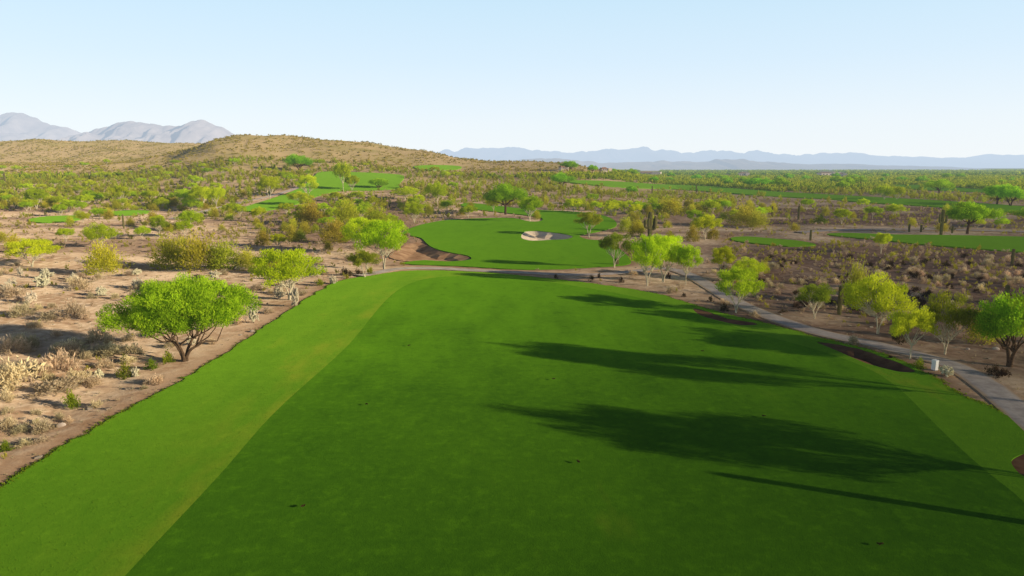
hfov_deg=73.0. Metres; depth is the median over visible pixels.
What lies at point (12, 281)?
cholla cactus
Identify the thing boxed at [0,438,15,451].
green shrub
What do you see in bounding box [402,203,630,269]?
putting green
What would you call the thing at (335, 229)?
creosote bush
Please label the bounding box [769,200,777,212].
creosote bush
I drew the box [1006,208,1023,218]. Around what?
mesquite tree
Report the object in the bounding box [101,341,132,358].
dry shrub
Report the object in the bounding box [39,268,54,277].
cholla cactus
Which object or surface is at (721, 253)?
palo verde tree
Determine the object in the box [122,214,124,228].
saguaro cactus
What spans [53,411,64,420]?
dry shrub
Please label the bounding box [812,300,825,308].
dry shrub
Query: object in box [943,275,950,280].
dry shrub
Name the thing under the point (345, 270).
round shrub
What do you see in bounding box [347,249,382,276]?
palo verde tree
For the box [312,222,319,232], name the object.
creosote bush
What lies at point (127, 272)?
dry shrub
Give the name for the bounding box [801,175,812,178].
mesquite tree
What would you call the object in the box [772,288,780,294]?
dry shrub
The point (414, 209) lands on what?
palo verde tree
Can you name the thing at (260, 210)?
palo verde tree
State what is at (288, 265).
palo verde tree
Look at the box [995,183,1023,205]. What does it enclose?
mesquite tree
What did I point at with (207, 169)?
palo verde tree
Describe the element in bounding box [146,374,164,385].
dry shrub
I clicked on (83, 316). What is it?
dry shrub
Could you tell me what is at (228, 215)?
creosote bush
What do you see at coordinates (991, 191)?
mesquite tree
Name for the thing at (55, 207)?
palo verde tree
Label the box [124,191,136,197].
palo verde tree
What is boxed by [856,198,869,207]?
palo verde tree
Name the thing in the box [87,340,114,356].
dry shrub
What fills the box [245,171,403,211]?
grass field
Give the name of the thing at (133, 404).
edge weeds
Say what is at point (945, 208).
creosote bush
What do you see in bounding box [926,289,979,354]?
palo verde tree
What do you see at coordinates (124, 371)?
green shrub
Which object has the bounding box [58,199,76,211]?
palo verde tree
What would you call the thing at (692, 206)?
creosote bush
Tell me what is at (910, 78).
sky
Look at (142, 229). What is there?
palo verde tree
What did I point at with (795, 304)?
desert shrub
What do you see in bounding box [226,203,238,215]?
palo verde tree
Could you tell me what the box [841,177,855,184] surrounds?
mesquite tree
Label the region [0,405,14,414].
dry shrub
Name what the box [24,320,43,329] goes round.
dry shrub
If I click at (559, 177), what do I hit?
mesquite tree
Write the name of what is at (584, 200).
creosote bush
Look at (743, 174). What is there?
house
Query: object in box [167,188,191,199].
palo verde tree
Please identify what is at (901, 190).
palo verde tree
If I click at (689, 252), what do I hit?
palo verde tree
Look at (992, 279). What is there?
dry shrub
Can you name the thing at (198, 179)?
palo verde tree
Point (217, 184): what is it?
palo verde tree
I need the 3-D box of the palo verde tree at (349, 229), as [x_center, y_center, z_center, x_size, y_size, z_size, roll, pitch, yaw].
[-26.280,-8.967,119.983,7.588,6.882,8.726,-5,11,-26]
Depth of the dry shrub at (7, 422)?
40.54 m
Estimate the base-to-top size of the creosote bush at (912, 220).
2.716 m
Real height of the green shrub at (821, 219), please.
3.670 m
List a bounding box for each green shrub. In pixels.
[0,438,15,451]
[60,388,80,409]
[115,358,138,379]
[143,357,158,370]
[154,193,171,204]
[162,347,175,364]
[315,279,324,285]
[365,266,373,273]
[810,213,827,223]
[913,357,925,368]
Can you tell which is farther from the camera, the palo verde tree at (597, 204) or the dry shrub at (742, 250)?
the palo verde tree at (597, 204)
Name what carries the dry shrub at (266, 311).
on the ground at (982, 355)
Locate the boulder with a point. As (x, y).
(61, 425)
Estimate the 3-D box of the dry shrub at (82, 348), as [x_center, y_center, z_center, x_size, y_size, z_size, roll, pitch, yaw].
[-36.745,4.862,57.434,3.252,1.496,3.459,1,10,4]
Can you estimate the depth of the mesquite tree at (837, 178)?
598.18 m
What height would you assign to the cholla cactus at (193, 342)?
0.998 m
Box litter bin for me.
[931,359,938,370]
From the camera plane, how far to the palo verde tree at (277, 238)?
128.77 m
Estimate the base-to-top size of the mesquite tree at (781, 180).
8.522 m
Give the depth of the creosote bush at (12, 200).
261.08 m
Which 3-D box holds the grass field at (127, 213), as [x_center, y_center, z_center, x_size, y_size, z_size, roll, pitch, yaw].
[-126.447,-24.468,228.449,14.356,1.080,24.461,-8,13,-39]
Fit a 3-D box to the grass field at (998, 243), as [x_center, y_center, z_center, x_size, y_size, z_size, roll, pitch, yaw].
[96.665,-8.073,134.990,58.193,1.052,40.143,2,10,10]
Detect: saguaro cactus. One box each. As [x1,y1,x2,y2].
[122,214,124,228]
[644,212,656,236]
[837,286,843,314]
[939,210,947,234]
[1004,285,1009,300]
[1010,249,1015,264]
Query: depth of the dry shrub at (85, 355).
55.91 m
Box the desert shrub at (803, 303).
[798,300,807,306]
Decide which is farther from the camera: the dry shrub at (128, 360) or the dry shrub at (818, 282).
the dry shrub at (818, 282)
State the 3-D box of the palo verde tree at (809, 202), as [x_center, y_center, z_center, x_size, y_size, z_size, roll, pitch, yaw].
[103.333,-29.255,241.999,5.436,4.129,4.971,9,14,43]
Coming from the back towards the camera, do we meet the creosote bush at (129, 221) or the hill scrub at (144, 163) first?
the hill scrub at (144, 163)
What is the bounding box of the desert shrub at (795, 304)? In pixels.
[791,301,801,308]
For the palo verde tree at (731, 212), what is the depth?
203.79 m
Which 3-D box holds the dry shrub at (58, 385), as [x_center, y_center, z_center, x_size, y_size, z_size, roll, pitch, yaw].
[-31.444,6.652,47.585,3.597,1.418,4.057,-1,10,-5]
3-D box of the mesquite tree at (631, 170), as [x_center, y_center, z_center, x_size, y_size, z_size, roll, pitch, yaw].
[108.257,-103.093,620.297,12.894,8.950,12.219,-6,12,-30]
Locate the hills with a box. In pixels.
[510,158,992,170]
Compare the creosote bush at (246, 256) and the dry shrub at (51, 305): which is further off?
the creosote bush at (246, 256)
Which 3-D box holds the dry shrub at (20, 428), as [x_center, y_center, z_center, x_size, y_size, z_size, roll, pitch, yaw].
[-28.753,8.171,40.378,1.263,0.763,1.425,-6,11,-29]
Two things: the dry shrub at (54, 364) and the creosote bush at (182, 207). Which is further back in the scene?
the creosote bush at (182, 207)
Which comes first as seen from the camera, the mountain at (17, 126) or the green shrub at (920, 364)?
the green shrub at (920, 364)
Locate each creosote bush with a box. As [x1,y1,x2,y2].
[0,199,10,208]
[0,229,8,242]
[0,232,24,250]
[9,195,17,204]
[41,201,49,207]
[45,195,52,205]
[65,215,75,224]
[78,236,134,276]
[102,202,110,208]
[103,210,115,218]
[111,199,121,208]
[123,201,130,208]
[124,217,136,225]
[129,204,138,209]
[144,211,156,222]
[144,229,191,270]
[148,203,158,210]
[162,221,175,231]
[168,200,177,206]
[170,227,227,272]
[178,204,186,210]
[200,203,209,209]
[201,238,239,270]
[207,207,220,216]
[209,205,220,218]
[216,223,227,230]
[217,198,224,205]
[222,212,235,220]
[223,207,235,215]
[233,246,255,270]
[238,190,247,196]
[250,217,260,225]
[253,228,271,245]
[254,221,263,228]
[280,221,288,230]
[284,221,302,241]
[287,217,298,227]
[291,228,305,240]
[295,195,329,225]
[298,220,311,233]
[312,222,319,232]
[316,216,350,243]
[324,240,333,250]
[330,191,364,224]
[360,200,393,228]
[397,202,403,207]
[424,200,433,214]
[531,210,541,219]
[541,194,548,204]
[580,197,586,206]
[584,202,593,210]
[617,213,633,231]
[627,216,644,236]
[630,212,642,222]
[643,205,654,214]
[659,193,685,214]
[662,221,672,227]
[684,223,703,241]
[686,201,696,211]
[707,226,719,239]
[718,211,728,219]
[722,200,764,226]
[728,196,737,204]
[742,208,773,227]
[745,199,752,206]
[761,260,771,273]
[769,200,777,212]
[788,222,800,230]
[820,206,831,215]
[838,258,876,305]
[847,211,858,218]
[888,251,897,257]
[907,217,918,225]
[934,221,949,231]
[941,203,950,211]
[962,301,1002,344]
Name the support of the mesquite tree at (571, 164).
on the ground at (982, 355)
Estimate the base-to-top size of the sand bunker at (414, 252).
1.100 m
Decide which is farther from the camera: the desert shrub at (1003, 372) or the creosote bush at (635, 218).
the creosote bush at (635, 218)
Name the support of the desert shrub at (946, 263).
on the ground at (982, 355)
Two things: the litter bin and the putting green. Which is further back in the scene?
the putting green
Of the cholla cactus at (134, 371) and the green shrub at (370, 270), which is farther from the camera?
the green shrub at (370, 270)
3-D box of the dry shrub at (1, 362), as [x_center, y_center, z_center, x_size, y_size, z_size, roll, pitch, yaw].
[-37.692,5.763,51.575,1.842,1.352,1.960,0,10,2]
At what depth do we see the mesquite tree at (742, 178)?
562.81 m
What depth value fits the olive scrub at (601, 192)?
345.92 m
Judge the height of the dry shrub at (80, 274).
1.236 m
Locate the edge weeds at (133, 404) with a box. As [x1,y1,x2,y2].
[0,270,1005,487]
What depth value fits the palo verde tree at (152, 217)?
169.76 m
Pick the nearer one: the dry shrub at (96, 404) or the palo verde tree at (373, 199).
the dry shrub at (96, 404)
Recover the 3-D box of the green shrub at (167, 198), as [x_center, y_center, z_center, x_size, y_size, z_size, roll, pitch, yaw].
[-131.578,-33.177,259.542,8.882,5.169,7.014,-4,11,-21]
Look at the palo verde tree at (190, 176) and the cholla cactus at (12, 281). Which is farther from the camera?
the palo verde tree at (190, 176)
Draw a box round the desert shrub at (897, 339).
[891,333,906,344]
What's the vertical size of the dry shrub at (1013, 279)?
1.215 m
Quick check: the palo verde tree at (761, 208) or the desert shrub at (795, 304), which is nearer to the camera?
the desert shrub at (795, 304)
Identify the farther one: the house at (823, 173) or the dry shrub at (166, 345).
the house at (823, 173)
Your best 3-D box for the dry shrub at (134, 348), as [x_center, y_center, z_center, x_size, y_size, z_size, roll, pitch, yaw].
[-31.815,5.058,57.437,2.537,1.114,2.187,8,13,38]
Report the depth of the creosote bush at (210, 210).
212.20 m
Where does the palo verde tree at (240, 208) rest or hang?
on the ground at (982, 355)
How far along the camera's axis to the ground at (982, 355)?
105.86 m
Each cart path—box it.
[168,182,305,218]
[352,267,1023,429]
[796,228,1023,233]
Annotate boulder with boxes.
[56,423,65,427]
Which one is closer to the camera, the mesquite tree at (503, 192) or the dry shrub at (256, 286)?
the dry shrub at (256, 286)
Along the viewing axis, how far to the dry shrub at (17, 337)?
60.26 m
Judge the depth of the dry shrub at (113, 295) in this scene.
79.09 m
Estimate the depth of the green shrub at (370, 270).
96.24 m
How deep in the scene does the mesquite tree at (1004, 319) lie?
52.68 m
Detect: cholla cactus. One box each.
[7,277,16,285]
[16,266,22,275]
[23,290,36,302]
[32,273,50,287]
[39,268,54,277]
[94,368,103,378]
[95,286,109,295]
[130,268,141,274]
[130,277,141,287]
[131,366,139,376]
[187,337,195,344]
[209,270,221,278]
[248,305,258,322]
[274,285,286,298]
[289,284,298,305]
[329,275,337,283]
[938,365,953,376]
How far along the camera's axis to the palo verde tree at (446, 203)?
231.35 m
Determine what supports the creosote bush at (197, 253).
on the ground at (982, 355)
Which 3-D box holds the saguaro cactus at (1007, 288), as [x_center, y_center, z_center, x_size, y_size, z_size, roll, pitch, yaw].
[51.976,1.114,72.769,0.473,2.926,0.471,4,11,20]
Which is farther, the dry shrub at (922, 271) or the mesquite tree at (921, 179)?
the mesquite tree at (921, 179)
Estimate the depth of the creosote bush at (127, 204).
250.37 m
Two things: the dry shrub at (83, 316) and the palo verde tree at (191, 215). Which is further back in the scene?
the palo verde tree at (191, 215)
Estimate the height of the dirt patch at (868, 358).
0.558 m
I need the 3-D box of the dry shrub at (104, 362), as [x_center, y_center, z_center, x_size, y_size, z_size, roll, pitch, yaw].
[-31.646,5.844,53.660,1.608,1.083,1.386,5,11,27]
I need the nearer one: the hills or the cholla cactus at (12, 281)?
the cholla cactus at (12, 281)
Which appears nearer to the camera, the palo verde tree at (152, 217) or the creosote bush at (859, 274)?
the creosote bush at (859, 274)
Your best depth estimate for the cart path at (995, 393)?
60.27 m
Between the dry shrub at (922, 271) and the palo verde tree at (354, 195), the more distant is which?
the palo verde tree at (354, 195)
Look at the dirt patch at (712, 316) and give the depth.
69.11 m
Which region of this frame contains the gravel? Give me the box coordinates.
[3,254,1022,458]
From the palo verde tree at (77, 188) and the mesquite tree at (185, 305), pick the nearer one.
the mesquite tree at (185, 305)
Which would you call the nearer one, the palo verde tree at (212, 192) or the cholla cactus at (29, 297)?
the cholla cactus at (29, 297)
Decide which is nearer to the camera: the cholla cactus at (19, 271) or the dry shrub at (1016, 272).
the cholla cactus at (19, 271)
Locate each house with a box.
[559,165,568,170]
[601,167,611,171]
[640,172,660,174]
[739,172,749,175]
[816,172,833,174]
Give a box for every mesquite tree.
[95,271,261,361]
[283,153,313,169]
[368,178,388,187]
[482,182,529,214]
[550,172,578,186]
[558,160,578,171]
[587,164,597,171]
[625,185,637,192]
[626,168,637,174]
[691,174,702,178]
[723,178,732,183]
[737,176,749,181]
[744,178,773,186]
[773,177,790,185]
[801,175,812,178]
[831,176,842,181]
[835,180,849,187]
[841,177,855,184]
[853,176,867,182]
[915,177,930,180]
[922,178,955,193]
[941,173,952,177]
[945,200,1007,233]
[955,173,967,176]
[972,290,1023,367]
[981,184,1004,203]
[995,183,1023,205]
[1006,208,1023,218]
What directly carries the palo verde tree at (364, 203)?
on the ground at (982, 355)
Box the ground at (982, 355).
[0,135,1023,486]
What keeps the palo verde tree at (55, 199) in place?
on the ground at (982, 355)
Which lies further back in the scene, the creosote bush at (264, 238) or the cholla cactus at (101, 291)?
the creosote bush at (264, 238)
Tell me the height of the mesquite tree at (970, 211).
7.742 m
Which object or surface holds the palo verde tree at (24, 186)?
on the ground at (982, 355)
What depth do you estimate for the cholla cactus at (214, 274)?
91.93 m
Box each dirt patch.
[693,309,756,324]
[817,342,914,371]
[1011,454,1023,475]
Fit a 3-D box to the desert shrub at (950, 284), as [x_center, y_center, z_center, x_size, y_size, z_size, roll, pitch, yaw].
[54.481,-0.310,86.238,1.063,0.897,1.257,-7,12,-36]
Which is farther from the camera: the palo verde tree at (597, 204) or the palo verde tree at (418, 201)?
the palo verde tree at (418, 201)
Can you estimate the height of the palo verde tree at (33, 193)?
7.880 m
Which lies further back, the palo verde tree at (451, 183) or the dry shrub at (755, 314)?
the palo verde tree at (451, 183)
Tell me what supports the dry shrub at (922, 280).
on the ground at (982, 355)
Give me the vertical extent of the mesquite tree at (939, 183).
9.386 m
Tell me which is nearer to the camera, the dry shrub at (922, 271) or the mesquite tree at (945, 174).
the dry shrub at (922, 271)
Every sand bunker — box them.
[389,243,469,261]
[521,231,571,240]
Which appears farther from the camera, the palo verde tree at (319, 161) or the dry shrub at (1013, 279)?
the palo verde tree at (319, 161)
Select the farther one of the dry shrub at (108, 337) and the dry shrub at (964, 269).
the dry shrub at (964, 269)
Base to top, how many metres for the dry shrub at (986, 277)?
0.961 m
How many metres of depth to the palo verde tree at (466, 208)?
201.66 m
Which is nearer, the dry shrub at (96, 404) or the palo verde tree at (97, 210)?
the dry shrub at (96, 404)
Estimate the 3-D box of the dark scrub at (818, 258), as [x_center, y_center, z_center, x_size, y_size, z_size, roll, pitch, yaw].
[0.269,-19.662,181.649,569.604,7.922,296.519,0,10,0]
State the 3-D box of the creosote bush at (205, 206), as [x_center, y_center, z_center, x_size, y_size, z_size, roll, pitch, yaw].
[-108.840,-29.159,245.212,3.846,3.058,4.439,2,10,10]
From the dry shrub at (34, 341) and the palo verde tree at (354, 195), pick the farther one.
the palo verde tree at (354, 195)
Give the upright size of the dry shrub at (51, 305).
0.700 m
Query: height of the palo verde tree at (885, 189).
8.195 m
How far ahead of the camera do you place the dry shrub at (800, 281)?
88.48 m
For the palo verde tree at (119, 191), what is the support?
on the ground at (982, 355)
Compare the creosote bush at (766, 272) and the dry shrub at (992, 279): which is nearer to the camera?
the dry shrub at (992, 279)
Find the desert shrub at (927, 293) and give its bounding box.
[921,291,929,296]
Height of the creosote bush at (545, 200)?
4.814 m
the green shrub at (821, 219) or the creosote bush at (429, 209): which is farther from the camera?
the creosote bush at (429, 209)
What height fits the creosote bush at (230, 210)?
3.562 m
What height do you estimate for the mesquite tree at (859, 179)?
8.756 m
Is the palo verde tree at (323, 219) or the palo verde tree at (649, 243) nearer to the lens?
the palo verde tree at (649, 243)
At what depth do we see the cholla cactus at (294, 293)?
73.92 m
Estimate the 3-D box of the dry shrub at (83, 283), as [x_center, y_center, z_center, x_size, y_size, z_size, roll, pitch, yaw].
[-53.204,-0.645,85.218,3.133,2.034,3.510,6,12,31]
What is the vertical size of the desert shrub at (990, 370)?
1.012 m
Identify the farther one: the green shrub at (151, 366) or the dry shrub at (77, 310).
the dry shrub at (77, 310)
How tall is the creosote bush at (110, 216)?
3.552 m
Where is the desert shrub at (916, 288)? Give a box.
[911,286,920,291]
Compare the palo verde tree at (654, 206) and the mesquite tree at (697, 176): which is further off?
the mesquite tree at (697, 176)
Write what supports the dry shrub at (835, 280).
on the ground at (982, 355)
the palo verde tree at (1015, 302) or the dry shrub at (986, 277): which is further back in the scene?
the dry shrub at (986, 277)
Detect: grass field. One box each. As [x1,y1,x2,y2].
[30,215,80,222]
[112,210,149,215]
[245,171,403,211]
[414,165,461,170]
[558,180,1023,211]
[731,236,815,246]
[827,233,1023,252]
[895,185,1022,192]
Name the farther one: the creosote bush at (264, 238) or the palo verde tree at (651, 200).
the palo verde tree at (651, 200)
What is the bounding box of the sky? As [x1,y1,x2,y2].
[0,0,1023,157]
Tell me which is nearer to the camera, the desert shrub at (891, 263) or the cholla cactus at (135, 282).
the cholla cactus at (135, 282)
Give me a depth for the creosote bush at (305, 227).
154.05 m
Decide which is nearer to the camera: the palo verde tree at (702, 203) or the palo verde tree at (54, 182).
the palo verde tree at (702, 203)
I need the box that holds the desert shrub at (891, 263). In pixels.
[887,259,894,267]
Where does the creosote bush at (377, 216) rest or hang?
on the ground at (982, 355)
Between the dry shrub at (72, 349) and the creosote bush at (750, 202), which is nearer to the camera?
the dry shrub at (72, 349)
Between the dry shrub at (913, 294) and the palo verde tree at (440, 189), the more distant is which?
the palo verde tree at (440, 189)
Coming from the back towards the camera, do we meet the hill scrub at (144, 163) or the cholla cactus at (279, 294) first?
the hill scrub at (144, 163)
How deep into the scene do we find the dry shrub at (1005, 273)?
95.20 m
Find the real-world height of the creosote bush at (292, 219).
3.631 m
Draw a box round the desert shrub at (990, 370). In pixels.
[984,364,1004,375]
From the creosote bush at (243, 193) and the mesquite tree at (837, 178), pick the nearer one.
the creosote bush at (243, 193)
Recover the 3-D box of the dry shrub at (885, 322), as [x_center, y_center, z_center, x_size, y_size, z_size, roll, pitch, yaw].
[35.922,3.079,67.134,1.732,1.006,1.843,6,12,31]
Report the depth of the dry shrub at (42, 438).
38.46 m
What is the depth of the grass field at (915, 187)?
457.82 m
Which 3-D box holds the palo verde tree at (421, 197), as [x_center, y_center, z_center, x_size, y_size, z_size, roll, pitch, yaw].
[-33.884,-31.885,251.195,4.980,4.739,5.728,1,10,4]
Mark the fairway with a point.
(441, 426)
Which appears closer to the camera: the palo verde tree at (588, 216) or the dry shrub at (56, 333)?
the dry shrub at (56, 333)
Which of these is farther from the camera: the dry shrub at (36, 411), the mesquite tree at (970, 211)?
the mesquite tree at (970, 211)
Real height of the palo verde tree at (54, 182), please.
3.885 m
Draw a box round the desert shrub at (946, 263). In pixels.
[940,259,950,265]
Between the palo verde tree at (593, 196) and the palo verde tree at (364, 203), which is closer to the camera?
the palo verde tree at (364, 203)
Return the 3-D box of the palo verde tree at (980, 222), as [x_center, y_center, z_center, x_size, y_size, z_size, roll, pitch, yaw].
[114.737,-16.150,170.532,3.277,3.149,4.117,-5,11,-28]
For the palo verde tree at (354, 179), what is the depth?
312.08 m
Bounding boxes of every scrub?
[0,134,599,175]
[0,153,1023,243]
[0,154,1023,232]
[0,168,1023,190]
[0,185,1023,400]
[0,186,1023,458]
[616,169,1023,175]
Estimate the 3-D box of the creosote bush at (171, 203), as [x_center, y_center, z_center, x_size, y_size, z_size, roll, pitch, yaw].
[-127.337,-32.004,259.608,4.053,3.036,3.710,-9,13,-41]
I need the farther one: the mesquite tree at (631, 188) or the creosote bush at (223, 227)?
the mesquite tree at (631, 188)
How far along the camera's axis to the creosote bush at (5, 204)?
244.26 m
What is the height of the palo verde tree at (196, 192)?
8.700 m
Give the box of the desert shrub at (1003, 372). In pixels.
[992,367,1011,378]
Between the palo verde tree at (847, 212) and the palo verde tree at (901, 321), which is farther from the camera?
the palo verde tree at (847, 212)
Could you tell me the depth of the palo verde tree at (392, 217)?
171.94 m
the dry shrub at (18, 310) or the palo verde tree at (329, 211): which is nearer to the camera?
the dry shrub at (18, 310)
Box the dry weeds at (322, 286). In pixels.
[1,274,1023,474]
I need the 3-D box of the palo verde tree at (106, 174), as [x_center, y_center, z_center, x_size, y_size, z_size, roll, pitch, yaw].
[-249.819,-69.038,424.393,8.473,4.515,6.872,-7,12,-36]
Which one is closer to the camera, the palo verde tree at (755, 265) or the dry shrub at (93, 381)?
the dry shrub at (93, 381)
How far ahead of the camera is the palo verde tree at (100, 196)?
271.25 m
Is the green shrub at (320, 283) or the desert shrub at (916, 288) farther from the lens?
the green shrub at (320, 283)
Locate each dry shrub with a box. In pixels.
[0,268,8,273]
[0,283,28,298]
[0,333,35,355]
[0,355,51,392]
[0,357,19,373]
[0,386,15,402]
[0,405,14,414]
[0,413,18,432]
[6,299,35,317]
[7,421,30,436]
[11,261,23,265]
[11,331,24,341]
[12,295,23,301]
[13,437,31,448]
[17,374,87,398]
[18,333,41,347]
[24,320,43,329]
[30,409,45,415]
[30,417,58,434]
[30,434,53,444]
[32,310,57,321]
[32,347,81,374]
[33,302,43,310]
[40,371,57,380]
[46,302,56,308]
[48,297,90,320]
[48,329,62,336]
[48,337,91,356]
[49,340,84,358]
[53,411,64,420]
[62,415,75,422]
[64,276,95,290]
[65,367,92,384]
[74,339,85,346]
[76,271,87,278]
[77,348,93,359]
[79,313,89,319]
[83,374,102,388]
[84,323,111,343]
[85,292,97,298]
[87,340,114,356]
[89,399,102,407]
[94,272,104,279]
[94,357,115,369]
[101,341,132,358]
[103,334,115,343]
[110,293,120,298]
[115,342,143,354]
[116,355,137,364]
[118,332,136,342]
[123,269,134,275]
[134,281,142,289]
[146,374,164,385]
[164,342,174,347]
[231,314,246,324]
[249,282,262,290]
[262,307,275,313]
[298,289,306,295]
[665,286,677,293]
[739,246,747,252]
[749,309,760,317]
[771,263,779,268]
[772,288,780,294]
[795,277,807,284]
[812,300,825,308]
[816,279,829,285]
[831,277,840,282]
[846,333,859,345]
[873,316,890,324]
[908,257,917,262]
[909,292,920,298]
[917,269,925,275]
[918,276,929,283]
[933,275,943,282]
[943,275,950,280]
[957,265,966,272]
[968,272,983,277]
[974,282,985,290]
[981,258,991,264]
[982,273,991,279]
[985,254,993,259]
[988,295,996,301]
[989,275,1000,282]
[1001,269,1011,275]
[1002,255,1010,261]
[1004,280,1015,286]
[1007,276,1016,283]
[1012,269,1022,274]
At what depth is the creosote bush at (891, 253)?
116.42 m
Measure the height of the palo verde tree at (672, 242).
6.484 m
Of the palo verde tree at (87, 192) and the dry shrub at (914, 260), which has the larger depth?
the palo verde tree at (87, 192)
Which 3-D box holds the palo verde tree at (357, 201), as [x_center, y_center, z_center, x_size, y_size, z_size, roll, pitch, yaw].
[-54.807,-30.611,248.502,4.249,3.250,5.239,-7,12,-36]
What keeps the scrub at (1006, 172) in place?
on the ground at (982, 355)
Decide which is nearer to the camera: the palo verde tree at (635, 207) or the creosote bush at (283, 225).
the creosote bush at (283, 225)
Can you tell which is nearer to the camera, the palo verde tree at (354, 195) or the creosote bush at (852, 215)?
the creosote bush at (852, 215)
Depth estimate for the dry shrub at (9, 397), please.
45.55 m
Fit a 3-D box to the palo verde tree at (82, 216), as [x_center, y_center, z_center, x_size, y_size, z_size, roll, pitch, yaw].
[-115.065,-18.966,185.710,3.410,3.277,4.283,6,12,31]
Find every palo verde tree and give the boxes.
[0,194,14,200]
[3,238,62,266]
[10,165,21,170]
[16,183,33,189]
[17,198,39,209]
[17,202,33,210]
[23,188,48,208]
[44,187,54,192]
[48,180,64,185]
[48,195,66,203]
[51,204,67,215]
[54,228,75,241]
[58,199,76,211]
[68,200,87,210]
[69,195,80,201]
[70,186,86,192]
[74,211,90,221]
[77,194,95,202]
[82,179,96,188]
[82,190,95,194]
[82,222,122,245]
[88,193,103,203]
[90,208,107,218]
[96,192,107,199]
[98,172,111,176]
[107,184,131,204]
[115,198,131,205]
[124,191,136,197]
[133,226,151,237]
[135,177,146,181]
[143,191,158,196]
[148,216,169,236]
[149,214,166,227]
[152,197,169,207]
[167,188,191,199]
[174,220,194,235]
[177,210,202,231]
[181,199,194,209]
[186,183,197,187]
[187,175,199,180]
[187,186,209,208]
[188,199,203,209]
[191,177,205,183]
[201,168,212,172]
[201,186,226,207]
[209,182,222,187]
[215,167,230,172]
[219,203,228,211]
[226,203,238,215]
[227,158,239,164]
[231,204,246,214]
[247,248,327,299]
[250,207,267,220]
[255,175,280,198]
[269,233,286,246]
[276,172,292,176]
[278,203,295,214]
[282,174,298,182]
[287,191,314,204]
[291,211,302,222]
[294,174,318,192]
[296,204,309,210]
[298,196,315,205]
[313,159,324,164]
[316,202,329,213]
[316,216,334,224]
[324,206,337,218]
[329,192,340,199]
[332,161,353,190]
[332,199,350,209]
[340,216,374,249]
[342,175,359,189]
[346,190,365,198]
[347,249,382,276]
[350,219,407,268]
[353,198,363,203]
[353,204,369,216]
[356,201,371,209]
[365,196,379,204]
[383,213,397,222]
[389,186,420,199]
[399,201,427,222]
[407,198,420,203]
[413,194,424,200]
[423,181,447,200]
[440,172,450,177]
[440,199,452,208]
[447,181,458,187]
[451,172,463,177]
[459,205,477,217]
[485,200,499,213]
[518,197,543,220]
[563,198,582,211]
[573,210,603,237]
[585,194,599,199]
[589,201,602,212]
[598,231,633,267]
[603,201,619,214]
[619,201,628,212]
[628,233,669,285]
[629,203,642,212]
[633,201,647,213]
[644,197,657,203]
[644,234,685,281]
[646,202,663,213]
[672,244,703,284]
[686,209,703,219]
[690,214,723,239]
[694,201,705,207]
[706,200,720,213]
[711,245,736,270]
[713,265,767,312]
[720,200,731,211]
[728,209,739,216]
[733,256,769,274]
[753,206,767,214]
[762,207,772,214]
[795,282,835,318]
[800,199,814,209]
[832,209,852,223]
[840,271,919,333]
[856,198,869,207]
[862,205,883,218]
[871,184,894,198]
[873,232,891,252]
[885,203,906,215]
[887,304,941,358]
[891,186,906,198]
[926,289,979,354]
[969,218,985,227]
[993,218,1010,227]
[1004,288,1023,336]
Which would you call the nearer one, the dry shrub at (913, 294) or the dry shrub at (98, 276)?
the dry shrub at (913, 294)
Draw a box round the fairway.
[125,276,1023,575]
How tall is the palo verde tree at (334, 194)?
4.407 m
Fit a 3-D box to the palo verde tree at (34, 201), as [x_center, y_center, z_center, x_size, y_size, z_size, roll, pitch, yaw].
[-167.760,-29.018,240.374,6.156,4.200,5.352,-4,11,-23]
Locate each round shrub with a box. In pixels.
[339,267,350,275]
[720,302,729,311]
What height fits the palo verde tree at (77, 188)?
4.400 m
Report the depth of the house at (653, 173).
1199.33 m
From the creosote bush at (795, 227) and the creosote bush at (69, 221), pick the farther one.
the creosote bush at (69, 221)
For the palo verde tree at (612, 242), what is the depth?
102.25 m
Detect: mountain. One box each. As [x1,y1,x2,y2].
[0,112,80,140]
[56,120,234,142]
[434,146,1023,167]
[947,154,1023,158]
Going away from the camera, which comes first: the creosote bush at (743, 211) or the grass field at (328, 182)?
the creosote bush at (743, 211)
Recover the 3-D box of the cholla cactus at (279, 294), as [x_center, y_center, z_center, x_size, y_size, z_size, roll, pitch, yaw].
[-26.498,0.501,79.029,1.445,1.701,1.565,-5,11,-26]
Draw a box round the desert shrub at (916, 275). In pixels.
[911,271,921,278]
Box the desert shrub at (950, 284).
[944,283,954,288]
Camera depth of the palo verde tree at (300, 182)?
285.96 m
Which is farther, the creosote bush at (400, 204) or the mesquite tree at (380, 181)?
the mesquite tree at (380, 181)
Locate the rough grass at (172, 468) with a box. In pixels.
[0,270,1023,575]
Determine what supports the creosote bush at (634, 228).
on the ground at (982, 355)
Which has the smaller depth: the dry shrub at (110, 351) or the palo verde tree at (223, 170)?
the dry shrub at (110, 351)
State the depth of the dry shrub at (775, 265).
101.20 m
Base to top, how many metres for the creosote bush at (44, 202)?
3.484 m
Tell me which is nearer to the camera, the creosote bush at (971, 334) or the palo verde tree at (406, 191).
the creosote bush at (971, 334)
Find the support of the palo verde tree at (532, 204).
on the ground at (982, 355)
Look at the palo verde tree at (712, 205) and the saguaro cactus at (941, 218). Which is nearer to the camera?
the saguaro cactus at (941, 218)

